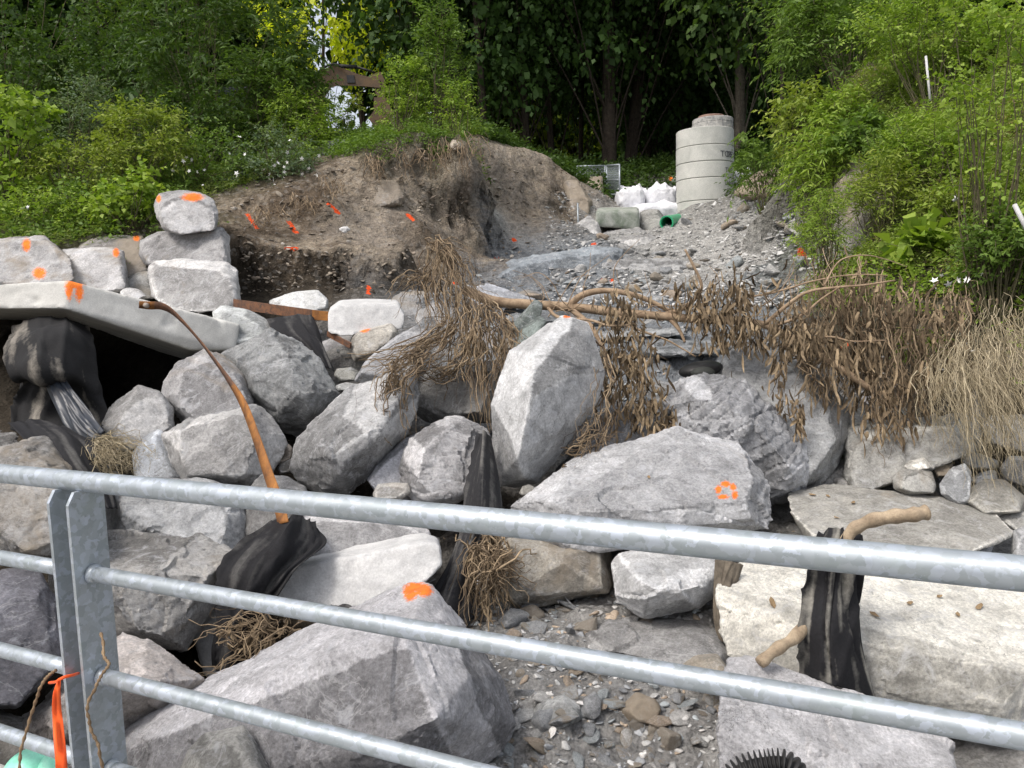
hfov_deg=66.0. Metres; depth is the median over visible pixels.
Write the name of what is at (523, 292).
rubble stone
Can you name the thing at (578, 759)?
gravel stone
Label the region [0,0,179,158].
bushy tree
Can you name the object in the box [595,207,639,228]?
concrete block
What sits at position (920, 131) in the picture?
goldenrod clump
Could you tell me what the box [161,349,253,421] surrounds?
boulder
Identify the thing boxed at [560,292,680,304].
boulder
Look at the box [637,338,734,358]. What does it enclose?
boulder
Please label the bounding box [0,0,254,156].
distant left woods
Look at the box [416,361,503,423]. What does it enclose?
boulder
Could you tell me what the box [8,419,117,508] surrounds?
geotextile
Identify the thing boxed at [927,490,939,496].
loose stone
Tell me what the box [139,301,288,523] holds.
bent tree branch
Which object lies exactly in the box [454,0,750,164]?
forest tree
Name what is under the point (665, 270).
shale plate
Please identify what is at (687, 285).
shale plate
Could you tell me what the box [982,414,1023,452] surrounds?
stone
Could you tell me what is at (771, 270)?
shale piece
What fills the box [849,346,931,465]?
withered plant
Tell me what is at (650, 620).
gravel stone
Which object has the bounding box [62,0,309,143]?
bushy tree
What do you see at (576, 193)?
boulder
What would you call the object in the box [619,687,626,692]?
gravel stone
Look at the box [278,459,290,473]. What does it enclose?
stone
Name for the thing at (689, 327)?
shale plate
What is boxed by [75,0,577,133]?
sky
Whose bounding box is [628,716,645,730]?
gravel stone
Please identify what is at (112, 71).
shrub
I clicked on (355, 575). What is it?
boulder
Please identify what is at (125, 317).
concrete slab
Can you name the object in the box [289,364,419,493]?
boulder
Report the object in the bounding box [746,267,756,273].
shale piece
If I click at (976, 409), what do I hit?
rubble stone
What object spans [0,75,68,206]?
shrub
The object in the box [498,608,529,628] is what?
gravel stone
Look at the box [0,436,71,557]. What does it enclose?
boulder
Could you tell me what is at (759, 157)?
shrub
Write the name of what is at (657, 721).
gravel stone
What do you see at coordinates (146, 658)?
boulder
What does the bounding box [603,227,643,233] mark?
boulder
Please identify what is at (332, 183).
root mass
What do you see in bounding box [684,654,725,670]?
boulder
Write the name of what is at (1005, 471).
stone
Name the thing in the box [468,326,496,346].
rubble stone
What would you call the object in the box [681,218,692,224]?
shale piece
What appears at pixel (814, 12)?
shrub
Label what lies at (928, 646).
boulder
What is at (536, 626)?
gravel stone
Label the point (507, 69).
forest tree
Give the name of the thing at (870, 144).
goldenrod clump
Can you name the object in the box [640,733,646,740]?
gravel stone
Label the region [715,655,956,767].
boulder
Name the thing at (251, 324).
boulder
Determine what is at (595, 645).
gravel stone
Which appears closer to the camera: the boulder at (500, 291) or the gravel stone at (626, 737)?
the gravel stone at (626, 737)
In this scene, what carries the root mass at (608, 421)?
hanging from the boulder at (547, 376)
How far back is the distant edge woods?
39.70 m
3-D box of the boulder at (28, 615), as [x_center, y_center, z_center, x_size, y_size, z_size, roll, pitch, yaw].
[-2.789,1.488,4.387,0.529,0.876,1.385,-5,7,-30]
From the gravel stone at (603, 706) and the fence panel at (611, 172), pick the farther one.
the fence panel at (611, 172)
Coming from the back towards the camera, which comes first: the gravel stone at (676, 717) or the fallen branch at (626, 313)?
the fallen branch at (626, 313)
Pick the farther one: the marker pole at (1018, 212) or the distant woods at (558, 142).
the distant woods at (558, 142)
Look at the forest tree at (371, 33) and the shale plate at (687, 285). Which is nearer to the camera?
the shale plate at (687, 285)
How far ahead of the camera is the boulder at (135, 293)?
9.75 m
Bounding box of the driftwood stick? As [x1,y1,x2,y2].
[755,504,930,667]
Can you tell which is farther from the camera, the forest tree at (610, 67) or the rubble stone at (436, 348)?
the forest tree at (610, 67)
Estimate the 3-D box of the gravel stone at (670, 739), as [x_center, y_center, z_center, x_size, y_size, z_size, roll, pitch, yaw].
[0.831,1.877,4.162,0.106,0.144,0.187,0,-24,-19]
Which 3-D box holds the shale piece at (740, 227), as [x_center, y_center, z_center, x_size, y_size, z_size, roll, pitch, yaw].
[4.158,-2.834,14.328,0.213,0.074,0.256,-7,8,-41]
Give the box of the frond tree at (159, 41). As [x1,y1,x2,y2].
[94,0,348,165]
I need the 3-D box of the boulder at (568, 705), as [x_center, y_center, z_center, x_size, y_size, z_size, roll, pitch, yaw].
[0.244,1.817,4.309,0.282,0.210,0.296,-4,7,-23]
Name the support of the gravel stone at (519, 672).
on the gravel at (567, 747)
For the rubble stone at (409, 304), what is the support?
on the ground at (124, 365)
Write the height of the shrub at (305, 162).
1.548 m
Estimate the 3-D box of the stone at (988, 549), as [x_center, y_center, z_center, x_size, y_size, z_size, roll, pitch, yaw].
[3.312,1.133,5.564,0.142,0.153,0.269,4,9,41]
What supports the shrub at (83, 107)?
on the ground at (124, 365)
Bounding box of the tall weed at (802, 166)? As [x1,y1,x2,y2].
[760,113,853,231]
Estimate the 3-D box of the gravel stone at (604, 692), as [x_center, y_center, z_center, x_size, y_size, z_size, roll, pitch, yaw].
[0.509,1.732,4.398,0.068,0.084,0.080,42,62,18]
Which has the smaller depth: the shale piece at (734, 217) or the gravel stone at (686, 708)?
the gravel stone at (686, 708)
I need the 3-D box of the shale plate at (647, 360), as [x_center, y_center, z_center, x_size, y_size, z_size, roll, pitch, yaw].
[1.497,-0.292,8.825,0.319,0.295,0.193,-1,6,7]
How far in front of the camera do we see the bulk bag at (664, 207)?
19.29 m
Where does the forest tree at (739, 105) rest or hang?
on the ground at (124, 365)
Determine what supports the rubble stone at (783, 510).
on the ground at (124, 365)
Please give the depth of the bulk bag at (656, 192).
20.45 m
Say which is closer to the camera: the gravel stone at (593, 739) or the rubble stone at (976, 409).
the gravel stone at (593, 739)
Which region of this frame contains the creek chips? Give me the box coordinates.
[400,271,762,400]
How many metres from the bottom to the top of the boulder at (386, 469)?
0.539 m
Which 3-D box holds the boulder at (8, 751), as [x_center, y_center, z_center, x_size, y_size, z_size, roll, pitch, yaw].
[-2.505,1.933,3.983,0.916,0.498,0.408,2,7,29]
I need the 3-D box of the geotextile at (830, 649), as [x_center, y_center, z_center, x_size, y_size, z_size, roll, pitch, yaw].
[1.798,1.261,4.312,0.369,0.902,0.514,3,8,36]
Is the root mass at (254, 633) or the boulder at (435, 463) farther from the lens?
the boulder at (435, 463)
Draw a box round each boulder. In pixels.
[0,235,73,284]
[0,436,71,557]
[0,568,60,708]
[0,709,24,764]
[22,632,204,745]
[47,529,231,651]
[62,247,129,292]
[67,582,515,767]
[78,235,147,275]
[102,385,174,451]
[105,476,245,548]
[120,288,145,298]
[128,271,154,299]
[132,429,180,478]
[139,227,230,265]
[147,258,240,313]
[154,190,217,234]
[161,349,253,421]
[161,404,287,485]
[181,725,268,767]
[212,305,269,344]
[221,327,339,436]
[245,474,306,535]
[269,290,328,310]
[279,533,441,605]
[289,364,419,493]
[303,515,430,555]
[321,139,352,154]
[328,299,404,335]
[339,226,350,232]
[349,323,397,361]
[355,326,432,382]
[367,434,414,499]
[371,180,404,206]
[373,482,410,499]
[397,290,454,299]
[399,415,493,503]
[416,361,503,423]
[450,140,460,149]
[471,283,534,307]
[491,315,604,487]
[494,537,613,608]
[498,246,623,283]
[503,310,617,325]
[511,300,542,336]
[511,426,772,552]
[513,316,546,347]
[533,694,581,728]
[555,399,671,471]
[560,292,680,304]
[563,180,592,216]
[576,216,600,233]
[585,617,728,663]
[587,176,602,193]
[598,327,687,340]
[602,258,687,273]
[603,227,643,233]
[611,550,714,618]
[616,233,656,245]
[619,692,660,724]
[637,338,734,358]
[640,209,662,230]
[663,372,808,504]
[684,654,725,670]
[715,562,1023,720]
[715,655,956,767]
[716,345,850,486]
[734,167,786,199]
[788,484,1012,550]
[843,413,982,489]
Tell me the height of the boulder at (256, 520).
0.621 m
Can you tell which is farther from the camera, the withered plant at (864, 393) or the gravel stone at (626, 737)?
the withered plant at (864, 393)
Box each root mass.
[188,608,309,675]
[246,200,293,234]
[278,190,325,221]
[315,171,356,209]
[343,235,527,445]
[352,148,391,189]
[385,142,441,184]
[413,136,455,181]
[449,533,540,631]
[452,131,492,181]
[560,340,623,467]
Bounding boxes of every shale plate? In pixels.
[525,293,545,298]
[564,280,579,284]
[574,264,586,271]
[617,244,632,253]
[636,356,654,366]
[649,272,664,280]
[654,267,671,274]
[682,282,695,291]
[683,324,702,330]
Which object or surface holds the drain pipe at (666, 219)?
on the ground at (124, 365)
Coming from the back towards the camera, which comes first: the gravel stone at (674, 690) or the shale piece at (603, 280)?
the shale piece at (603, 280)
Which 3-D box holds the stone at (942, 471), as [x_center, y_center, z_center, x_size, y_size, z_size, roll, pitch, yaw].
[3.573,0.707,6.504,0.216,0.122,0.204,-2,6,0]
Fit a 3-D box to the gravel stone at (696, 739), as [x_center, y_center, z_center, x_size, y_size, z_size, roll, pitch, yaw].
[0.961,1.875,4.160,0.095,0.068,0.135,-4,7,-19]
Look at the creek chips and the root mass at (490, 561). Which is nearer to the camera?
the root mass at (490, 561)
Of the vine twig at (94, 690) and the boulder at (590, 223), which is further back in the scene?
the boulder at (590, 223)
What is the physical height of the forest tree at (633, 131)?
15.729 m
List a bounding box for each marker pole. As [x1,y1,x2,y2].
[925,56,930,100]
[1012,203,1023,228]
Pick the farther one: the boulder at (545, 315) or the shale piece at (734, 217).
the shale piece at (734, 217)
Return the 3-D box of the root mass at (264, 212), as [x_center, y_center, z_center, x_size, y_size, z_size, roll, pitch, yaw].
[-3.610,-2.415,11.724,0.738,0.668,0.495,-2,6,0]
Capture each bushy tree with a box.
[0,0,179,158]
[0,14,97,172]
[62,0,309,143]
[723,0,983,80]
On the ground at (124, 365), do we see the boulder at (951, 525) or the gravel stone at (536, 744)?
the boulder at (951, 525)
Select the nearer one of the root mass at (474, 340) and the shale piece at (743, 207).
the root mass at (474, 340)
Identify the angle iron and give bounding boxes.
[327,331,351,347]
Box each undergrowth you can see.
[0,110,498,263]
[449,112,816,197]
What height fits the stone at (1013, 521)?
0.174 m
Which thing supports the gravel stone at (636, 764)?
on the gravel at (567, 747)
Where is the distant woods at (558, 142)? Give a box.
[477,0,1023,164]
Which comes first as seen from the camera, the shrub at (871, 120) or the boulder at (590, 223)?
the shrub at (871, 120)
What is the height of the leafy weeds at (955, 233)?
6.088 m
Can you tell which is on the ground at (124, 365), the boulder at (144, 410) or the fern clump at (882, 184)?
the fern clump at (882, 184)
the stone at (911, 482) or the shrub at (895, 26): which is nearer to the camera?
the stone at (911, 482)
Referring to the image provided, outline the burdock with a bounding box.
[873,206,958,282]
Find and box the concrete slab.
[0,281,238,358]
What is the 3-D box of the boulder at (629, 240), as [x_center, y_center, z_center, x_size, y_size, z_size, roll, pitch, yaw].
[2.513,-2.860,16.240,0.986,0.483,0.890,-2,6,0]
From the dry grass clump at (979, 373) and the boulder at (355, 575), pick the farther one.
the dry grass clump at (979, 373)
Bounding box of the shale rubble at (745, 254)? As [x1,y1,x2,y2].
[544,189,819,306]
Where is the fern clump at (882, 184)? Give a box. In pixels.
[818,139,945,242]
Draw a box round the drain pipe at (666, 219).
[660,214,680,227]
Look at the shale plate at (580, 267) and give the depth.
13.18 m
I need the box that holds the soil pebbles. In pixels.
[217,145,586,294]
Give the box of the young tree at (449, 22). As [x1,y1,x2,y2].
[396,0,488,132]
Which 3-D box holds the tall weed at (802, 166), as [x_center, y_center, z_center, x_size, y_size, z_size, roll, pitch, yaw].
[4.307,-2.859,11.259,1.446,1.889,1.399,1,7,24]
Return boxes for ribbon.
[48,672,79,767]
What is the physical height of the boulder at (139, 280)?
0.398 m
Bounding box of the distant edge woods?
[186,0,331,135]
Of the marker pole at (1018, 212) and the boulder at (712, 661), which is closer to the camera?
the boulder at (712, 661)
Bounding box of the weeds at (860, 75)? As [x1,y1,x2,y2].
[784,5,1023,315]
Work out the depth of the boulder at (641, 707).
4.30 m
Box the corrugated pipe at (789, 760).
[725,748,805,767]
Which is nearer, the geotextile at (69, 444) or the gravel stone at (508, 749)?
the gravel stone at (508, 749)
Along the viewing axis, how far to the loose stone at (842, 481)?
6.65 m
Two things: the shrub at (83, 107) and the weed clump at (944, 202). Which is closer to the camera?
the weed clump at (944, 202)
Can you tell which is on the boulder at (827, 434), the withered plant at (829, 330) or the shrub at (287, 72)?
the withered plant at (829, 330)
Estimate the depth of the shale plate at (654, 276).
12.28 m
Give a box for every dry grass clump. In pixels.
[906,334,1023,486]
[916,316,1023,501]
[954,293,1023,401]
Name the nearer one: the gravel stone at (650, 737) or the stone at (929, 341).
the gravel stone at (650, 737)
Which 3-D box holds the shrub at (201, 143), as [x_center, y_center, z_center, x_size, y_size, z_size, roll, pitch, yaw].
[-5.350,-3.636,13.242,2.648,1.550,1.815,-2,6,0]
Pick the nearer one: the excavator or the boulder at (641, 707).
the boulder at (641, 707)
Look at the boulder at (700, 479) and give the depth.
5.50 m
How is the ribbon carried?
attached to the railing
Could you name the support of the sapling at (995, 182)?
on the ground at (124, 365)
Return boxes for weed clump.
[896,171,1007,232]
[938,194,1023,331]
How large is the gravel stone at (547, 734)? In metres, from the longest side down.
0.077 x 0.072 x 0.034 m
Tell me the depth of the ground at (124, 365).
11.32 m
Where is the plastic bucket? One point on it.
(31, 759)
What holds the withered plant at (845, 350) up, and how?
on the boulder at (827, 434)
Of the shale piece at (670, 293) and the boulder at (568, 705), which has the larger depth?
the shale piece at (670, 293)
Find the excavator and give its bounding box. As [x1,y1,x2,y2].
[191,63,392,148]
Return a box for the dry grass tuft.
[80,423,165,476]
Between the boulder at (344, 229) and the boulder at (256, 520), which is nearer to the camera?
the boulder at (256, 520)
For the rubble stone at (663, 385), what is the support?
on the ground at (124, 365)
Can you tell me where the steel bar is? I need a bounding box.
[233,299,327,320]
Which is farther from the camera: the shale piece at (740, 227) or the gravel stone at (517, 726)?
the shale piece at (740, 227)
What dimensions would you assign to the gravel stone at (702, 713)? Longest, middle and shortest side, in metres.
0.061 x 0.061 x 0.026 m
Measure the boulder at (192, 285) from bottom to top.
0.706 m
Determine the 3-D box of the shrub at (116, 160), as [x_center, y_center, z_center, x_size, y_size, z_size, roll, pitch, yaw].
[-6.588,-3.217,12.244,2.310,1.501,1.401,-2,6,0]
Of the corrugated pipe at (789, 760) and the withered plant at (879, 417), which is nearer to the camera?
the corrugated pipe at (789, 760)
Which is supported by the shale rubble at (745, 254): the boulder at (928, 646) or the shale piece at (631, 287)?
the shale piece at (631, 287)
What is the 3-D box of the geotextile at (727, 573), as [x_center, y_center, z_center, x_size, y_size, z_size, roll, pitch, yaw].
[1.325,1.326,4.910,0.145,0.448,0.330,2,7,31]
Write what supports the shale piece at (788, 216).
on the shale rubble at (745, 254)
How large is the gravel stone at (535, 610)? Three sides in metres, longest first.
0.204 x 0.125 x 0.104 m
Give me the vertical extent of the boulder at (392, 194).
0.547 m
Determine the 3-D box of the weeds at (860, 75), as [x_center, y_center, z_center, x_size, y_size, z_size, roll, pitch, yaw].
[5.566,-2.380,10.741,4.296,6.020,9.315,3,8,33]
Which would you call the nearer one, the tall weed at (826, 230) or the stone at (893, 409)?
the stone at (893, 409)
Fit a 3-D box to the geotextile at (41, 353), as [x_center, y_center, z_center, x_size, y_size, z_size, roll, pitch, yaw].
[-4.177,-0.078,7.182,0.753,1.076,1.479,-6,8,-34]
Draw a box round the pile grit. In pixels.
[117,342,1008,684]
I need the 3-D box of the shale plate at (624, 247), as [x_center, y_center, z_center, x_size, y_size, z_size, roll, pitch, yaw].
[2.119,-2.533,14.817,0.333,0.150,0.221,30,-25,-19]
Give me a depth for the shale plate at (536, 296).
11.29 m
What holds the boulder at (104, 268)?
on the ground at (124, 365)
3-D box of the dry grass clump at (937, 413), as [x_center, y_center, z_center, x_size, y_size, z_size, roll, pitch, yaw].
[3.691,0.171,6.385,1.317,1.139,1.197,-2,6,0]
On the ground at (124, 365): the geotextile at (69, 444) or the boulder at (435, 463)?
the boulder at (435, 463)
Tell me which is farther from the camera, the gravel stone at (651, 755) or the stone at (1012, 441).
the stone at (1012, 441)
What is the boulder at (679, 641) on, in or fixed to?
on the ground at (124, 365)
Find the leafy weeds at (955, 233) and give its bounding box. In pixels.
[784,8,1023,383]
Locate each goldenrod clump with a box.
[786,77,885,165]
[843,123,944,186]
[856,90,994,196]
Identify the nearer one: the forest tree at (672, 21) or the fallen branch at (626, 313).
the fallen branch at (626, 313)
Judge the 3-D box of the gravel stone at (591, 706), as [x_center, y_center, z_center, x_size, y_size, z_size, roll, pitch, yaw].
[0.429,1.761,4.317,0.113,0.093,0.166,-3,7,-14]
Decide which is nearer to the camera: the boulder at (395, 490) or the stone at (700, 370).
the boulder at (395, 490)
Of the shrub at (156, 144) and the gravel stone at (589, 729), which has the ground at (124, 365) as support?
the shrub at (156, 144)
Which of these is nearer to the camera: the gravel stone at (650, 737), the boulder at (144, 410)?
the gravel stone at (650, 737)
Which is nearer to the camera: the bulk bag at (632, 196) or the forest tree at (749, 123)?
the bulk bag at (632, 196)
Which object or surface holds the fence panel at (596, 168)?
on the ground at (124, 365)
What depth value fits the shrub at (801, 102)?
12.06 m
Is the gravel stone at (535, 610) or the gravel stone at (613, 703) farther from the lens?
the gravel stone at (535, 610)
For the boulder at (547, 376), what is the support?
on the ground at (124, 365)
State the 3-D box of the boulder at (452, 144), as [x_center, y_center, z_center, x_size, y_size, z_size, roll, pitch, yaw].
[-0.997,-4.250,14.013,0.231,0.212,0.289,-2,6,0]
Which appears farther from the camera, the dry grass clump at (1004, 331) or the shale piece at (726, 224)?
the shale piece at (726, 224)
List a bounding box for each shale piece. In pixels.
[596,233,608,239]
[598,278,607,284]
[624,283,639,292]
[651,251,665,255]
[663,290,681,298]
[666,284,684,291]
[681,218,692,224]
[686,262,699,269]
[721,219,736,229]
[726,255,743,268]
[731,214,738,219]
[733,226,746,229]
[737,203,749,212]
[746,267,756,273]
[757,278,781,288]
[764,265,779,275]
[775,221,786,226]
[782,215,793,219]
[784,222,794,232]
[794,256,804,264]
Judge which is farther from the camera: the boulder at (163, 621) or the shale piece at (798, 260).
the shale piece at (798, 260)
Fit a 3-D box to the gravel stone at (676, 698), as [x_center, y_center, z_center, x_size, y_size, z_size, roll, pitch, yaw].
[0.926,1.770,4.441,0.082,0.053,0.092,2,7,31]
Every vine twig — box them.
[18,669,57,767]
[85,632,110,767]
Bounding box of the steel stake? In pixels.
[577,203,578,222]
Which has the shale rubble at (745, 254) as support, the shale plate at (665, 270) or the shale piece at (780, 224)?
the shale piece at (780, 224)
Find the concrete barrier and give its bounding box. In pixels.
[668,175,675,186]
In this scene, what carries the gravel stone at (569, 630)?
on the gravel at (567, 747)
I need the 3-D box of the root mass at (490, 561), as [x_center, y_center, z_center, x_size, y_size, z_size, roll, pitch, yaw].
[-0.161,1.277,5.180,0.721,0.810,0.554,-5,7,-31]
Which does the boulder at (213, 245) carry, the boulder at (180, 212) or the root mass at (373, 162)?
the boulder at (180, 212)
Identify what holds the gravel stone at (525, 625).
on the gravel at (567, 747)
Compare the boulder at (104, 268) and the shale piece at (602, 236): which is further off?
the shale piece at (602, 236)
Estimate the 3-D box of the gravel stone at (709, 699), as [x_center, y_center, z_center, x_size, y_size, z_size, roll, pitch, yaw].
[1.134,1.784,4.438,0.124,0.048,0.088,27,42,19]
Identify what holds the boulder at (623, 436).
on the ground at (124, 365)
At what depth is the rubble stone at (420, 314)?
10.12 m
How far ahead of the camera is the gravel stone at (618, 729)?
4.24 m
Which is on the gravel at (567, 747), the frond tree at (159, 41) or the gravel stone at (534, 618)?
the gravel stone at (534, 618)
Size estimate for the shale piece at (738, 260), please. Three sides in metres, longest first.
0.290 x 0.226 x 0.195 m
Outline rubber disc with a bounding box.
[679,360,722,377]
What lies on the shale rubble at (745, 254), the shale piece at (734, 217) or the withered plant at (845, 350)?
the shale piece at (734, 217)
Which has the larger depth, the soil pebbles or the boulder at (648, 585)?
the soil pebbles
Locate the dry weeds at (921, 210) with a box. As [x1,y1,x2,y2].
[796,14,1023,343]
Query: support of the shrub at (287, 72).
on the ground at (124, 365)
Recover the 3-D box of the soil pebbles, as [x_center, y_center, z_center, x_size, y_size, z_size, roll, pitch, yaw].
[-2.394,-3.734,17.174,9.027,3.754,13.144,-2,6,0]
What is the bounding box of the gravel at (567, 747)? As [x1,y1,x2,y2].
[466,595,718,767]
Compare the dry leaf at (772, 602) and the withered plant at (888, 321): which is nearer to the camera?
the dry leaf at (772, 602)
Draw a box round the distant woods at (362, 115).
[325,0,514,130]
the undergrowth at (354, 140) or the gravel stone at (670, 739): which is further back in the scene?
the undergrowth at (354, 140)
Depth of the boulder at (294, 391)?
7.31 m
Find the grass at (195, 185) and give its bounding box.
[0,120,463,247]
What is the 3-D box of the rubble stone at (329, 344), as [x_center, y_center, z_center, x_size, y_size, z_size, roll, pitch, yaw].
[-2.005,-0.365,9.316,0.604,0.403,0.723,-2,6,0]
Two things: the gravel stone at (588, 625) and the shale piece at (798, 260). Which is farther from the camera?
the shale piece at (798, 260)
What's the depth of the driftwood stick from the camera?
4.20 m
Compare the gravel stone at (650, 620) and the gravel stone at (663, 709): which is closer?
the gravel stone at (663, 709)
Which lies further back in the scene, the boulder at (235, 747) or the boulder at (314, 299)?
the boulder at (314, 299)
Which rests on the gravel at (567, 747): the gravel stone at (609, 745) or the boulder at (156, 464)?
the gravel stone at (609, 745)
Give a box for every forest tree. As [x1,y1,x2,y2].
[242,0,396,113]
[293,0,492,118]
[349,0,615,130]
[373,0,662,154]
[394,0,666,146]
[437,1,601,133]
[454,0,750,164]
[470,0,698,162]
[529,4,765,161]
[547,0,771,161]
[553,0,773,156]
[575,1,824,146]
[609,0,884,150]
[635,0,935,145]
[652,0,978,136]
[676,0,987,138]
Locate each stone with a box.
[0,432,17,445]
[278,444,291,464]
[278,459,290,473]
[322,336,351,350]
[334,367,358,381]
[336,382,354,390]
[392,291,431,314]
[414,302,471,325]
[429,346,464,360]
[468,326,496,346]
[469,601,475,617]
[497,742,513,759]
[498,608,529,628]
[505,628,521,636]
[506,757,513,767]
[511,688,533,695]
[514,716,520,730]
[515,669,524,676]
[516,707,534,723]
[518,290,540,294]
[519,484,534,495]
[520,605,545,618]
[520,622,530,629]
[521,603,538,607]
[523,737,545,754]
[525,613,540,620]
[527,620,547,633]
[528,661,541,665]
[530,728,541,737]
[531,708,552,731]
[532,690,547,702]
[544,731,553,739]
[548,714,577,724]
[555,708,565,715]
[556,605,570,612]
[557,597,576,609]
[558,685,578,698]
[563,675,573,685]
[565,627,574,633]
[568,669,584,674]
[572,751,584,767]
[574,610,610,631]
[582,691,600,719]
[582,722,595,736]
[582,730,599,743]
[589,641,606,651]
[589,672,607,676]
[589,750,600,756]
[596,745,613,765]
[597,688,608,698]
[601,704,619,711]
[603,698,625,709]
[604,741,614,748]
[614,726,622,733]
[615,745,633,759]
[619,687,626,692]
[620,727,631,748]
[624,615,638,620]
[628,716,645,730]
[628,762,641,767]
[638,618,653,622]
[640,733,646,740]
[644,380,669,401]
[644,734,653,740]
[646,715,671,727]
[646,747,655,762]
[648,725,657,735]
[657,727,681,750]
[658,759,668,765]
[659,703,665,712]
[669,688,680,694]
[669,692,684,704]
[669,710,690,725]
[677,698,698,708]
[681,706,692,710]
[690,735,702,745]
[691,367,714,374]
[698,710,707,715]
[699,739,708,746]
[701,693,719,705]
[706,705,716,713]
[771,502,792,521]
[834,478,848,484]
[870,404,906,419]
[889,327,953,366]
[892,469,935,494]
[904,457,931,469]
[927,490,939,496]
[933,463,952,477]
[939,463,971,504]
[959,452,998,468]
[966,389,984,437]
[968,478,1023,514]
[971,470,997,483]
[978,546,992,551]
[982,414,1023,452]
[1000,456,1023,486]
[1000,511,1023,529]
[1011,526,1023,554]
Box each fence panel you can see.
[577,165,605,181]
[606,164,619,194]
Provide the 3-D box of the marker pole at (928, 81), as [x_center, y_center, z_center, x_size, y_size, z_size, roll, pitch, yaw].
[5.038,-3.701,9.550,0.028,0.569,0.191,-1,6,6]
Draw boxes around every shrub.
[0,178,111,237]
[1,127,153,209]
[7,50,133,189]
[20,163,155,224]
[36,6,210,160]
[70,87,208,194]
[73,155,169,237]
[110,74,258,169]
[124,116,270,190]
[197,30,348,156]
[216,110,332,185]
[251,81,348,159]
[319,105,367,137]
[721,126,802,221]
[746,0,937,116]
[751,70,853,215]
[818,98,907,166]
[830,0,1013,122]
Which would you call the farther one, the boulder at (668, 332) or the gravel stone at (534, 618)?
the boulder at (668, 332)
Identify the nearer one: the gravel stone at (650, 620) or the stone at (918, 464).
the gravel stone at (650, 620)
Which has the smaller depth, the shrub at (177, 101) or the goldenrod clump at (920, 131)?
the goldenrod clump at (920, 131)
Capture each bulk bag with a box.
[615,185,644,206]
[633,200,676,215]
[645,181,675,202]
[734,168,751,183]
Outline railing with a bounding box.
[0,464,1023,767]
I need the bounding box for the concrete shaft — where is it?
[676,113,733,212]
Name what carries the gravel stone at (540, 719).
on the gravel at (567, 747)
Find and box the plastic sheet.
[46,381,103,439]
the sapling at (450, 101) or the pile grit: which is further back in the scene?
the sapling at (450, 101)
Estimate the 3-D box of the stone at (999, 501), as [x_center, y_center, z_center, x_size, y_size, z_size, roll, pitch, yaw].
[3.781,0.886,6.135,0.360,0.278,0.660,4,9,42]
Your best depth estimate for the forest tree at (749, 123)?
31.35 m
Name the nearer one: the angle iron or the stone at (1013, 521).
the stone at (1013, 521)
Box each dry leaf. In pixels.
[769,596,775,607]
[975,603,982,608]
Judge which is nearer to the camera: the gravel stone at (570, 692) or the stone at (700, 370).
the gravel stone at (570, 692)
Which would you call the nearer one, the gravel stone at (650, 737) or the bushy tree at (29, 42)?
the gravel stone at (650, 737)
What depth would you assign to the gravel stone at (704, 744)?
4.12 m
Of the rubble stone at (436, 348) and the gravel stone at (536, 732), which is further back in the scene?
the rubble stone at (436, 348)
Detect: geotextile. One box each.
[2,316,108,439]
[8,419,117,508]
[194,604,217,676]
[211,514,326,671]
[266,314,333,370]
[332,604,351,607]
[435,430,501,625]
[713,559,742,641]
[796,527,875,696]
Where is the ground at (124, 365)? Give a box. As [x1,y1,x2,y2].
[0,29,1023,767]
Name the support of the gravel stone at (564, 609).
on the gravel at (567, 747)
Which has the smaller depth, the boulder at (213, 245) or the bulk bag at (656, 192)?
the boulder at (213, 245)
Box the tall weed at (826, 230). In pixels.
[777,171,882,291]
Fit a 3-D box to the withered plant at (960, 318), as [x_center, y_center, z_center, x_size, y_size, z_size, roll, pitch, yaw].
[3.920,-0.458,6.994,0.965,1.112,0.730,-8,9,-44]
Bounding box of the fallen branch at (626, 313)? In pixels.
[464,239,909,442]
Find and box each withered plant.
[745,246,849,370]
[761,319,861,423]
[800,248,904,385]
[818,265,925,420]
[841,266,936,432]
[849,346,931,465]
[866,285,974,425]
[914,268,1003,398]
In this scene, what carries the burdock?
on the ground at (124, 365)
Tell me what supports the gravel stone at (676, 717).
on the gravel at (567, 747)
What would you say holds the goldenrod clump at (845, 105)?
on the ground at (124, 365)
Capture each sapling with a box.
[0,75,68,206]
[326,83,366,130]
[368,48,442,135]
[420,75,484,141]
[911,0,1023,342]
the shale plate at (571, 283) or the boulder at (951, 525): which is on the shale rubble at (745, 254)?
the shale plate at (571, 283)
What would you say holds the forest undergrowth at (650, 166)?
on the ground at (124, 365)
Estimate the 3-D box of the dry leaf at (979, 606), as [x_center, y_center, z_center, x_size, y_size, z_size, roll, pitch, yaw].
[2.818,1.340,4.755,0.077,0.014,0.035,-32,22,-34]
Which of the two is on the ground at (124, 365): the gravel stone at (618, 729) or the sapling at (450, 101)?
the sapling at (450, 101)
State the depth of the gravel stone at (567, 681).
4.47 m
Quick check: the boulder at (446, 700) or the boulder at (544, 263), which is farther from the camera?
the boulder at (544, 263)
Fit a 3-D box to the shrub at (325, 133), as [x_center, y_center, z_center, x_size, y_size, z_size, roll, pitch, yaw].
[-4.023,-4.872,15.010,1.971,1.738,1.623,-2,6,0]
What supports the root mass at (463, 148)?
hanging from the ground at (124, 365)
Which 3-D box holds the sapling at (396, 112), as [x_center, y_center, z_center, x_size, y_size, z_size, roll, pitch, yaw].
[-2.036,-5.469,15.003,1.467,1.852,1.395,-2,6,0]
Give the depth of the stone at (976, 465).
6.82 m
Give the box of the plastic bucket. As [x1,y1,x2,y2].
[4,749,54,767]

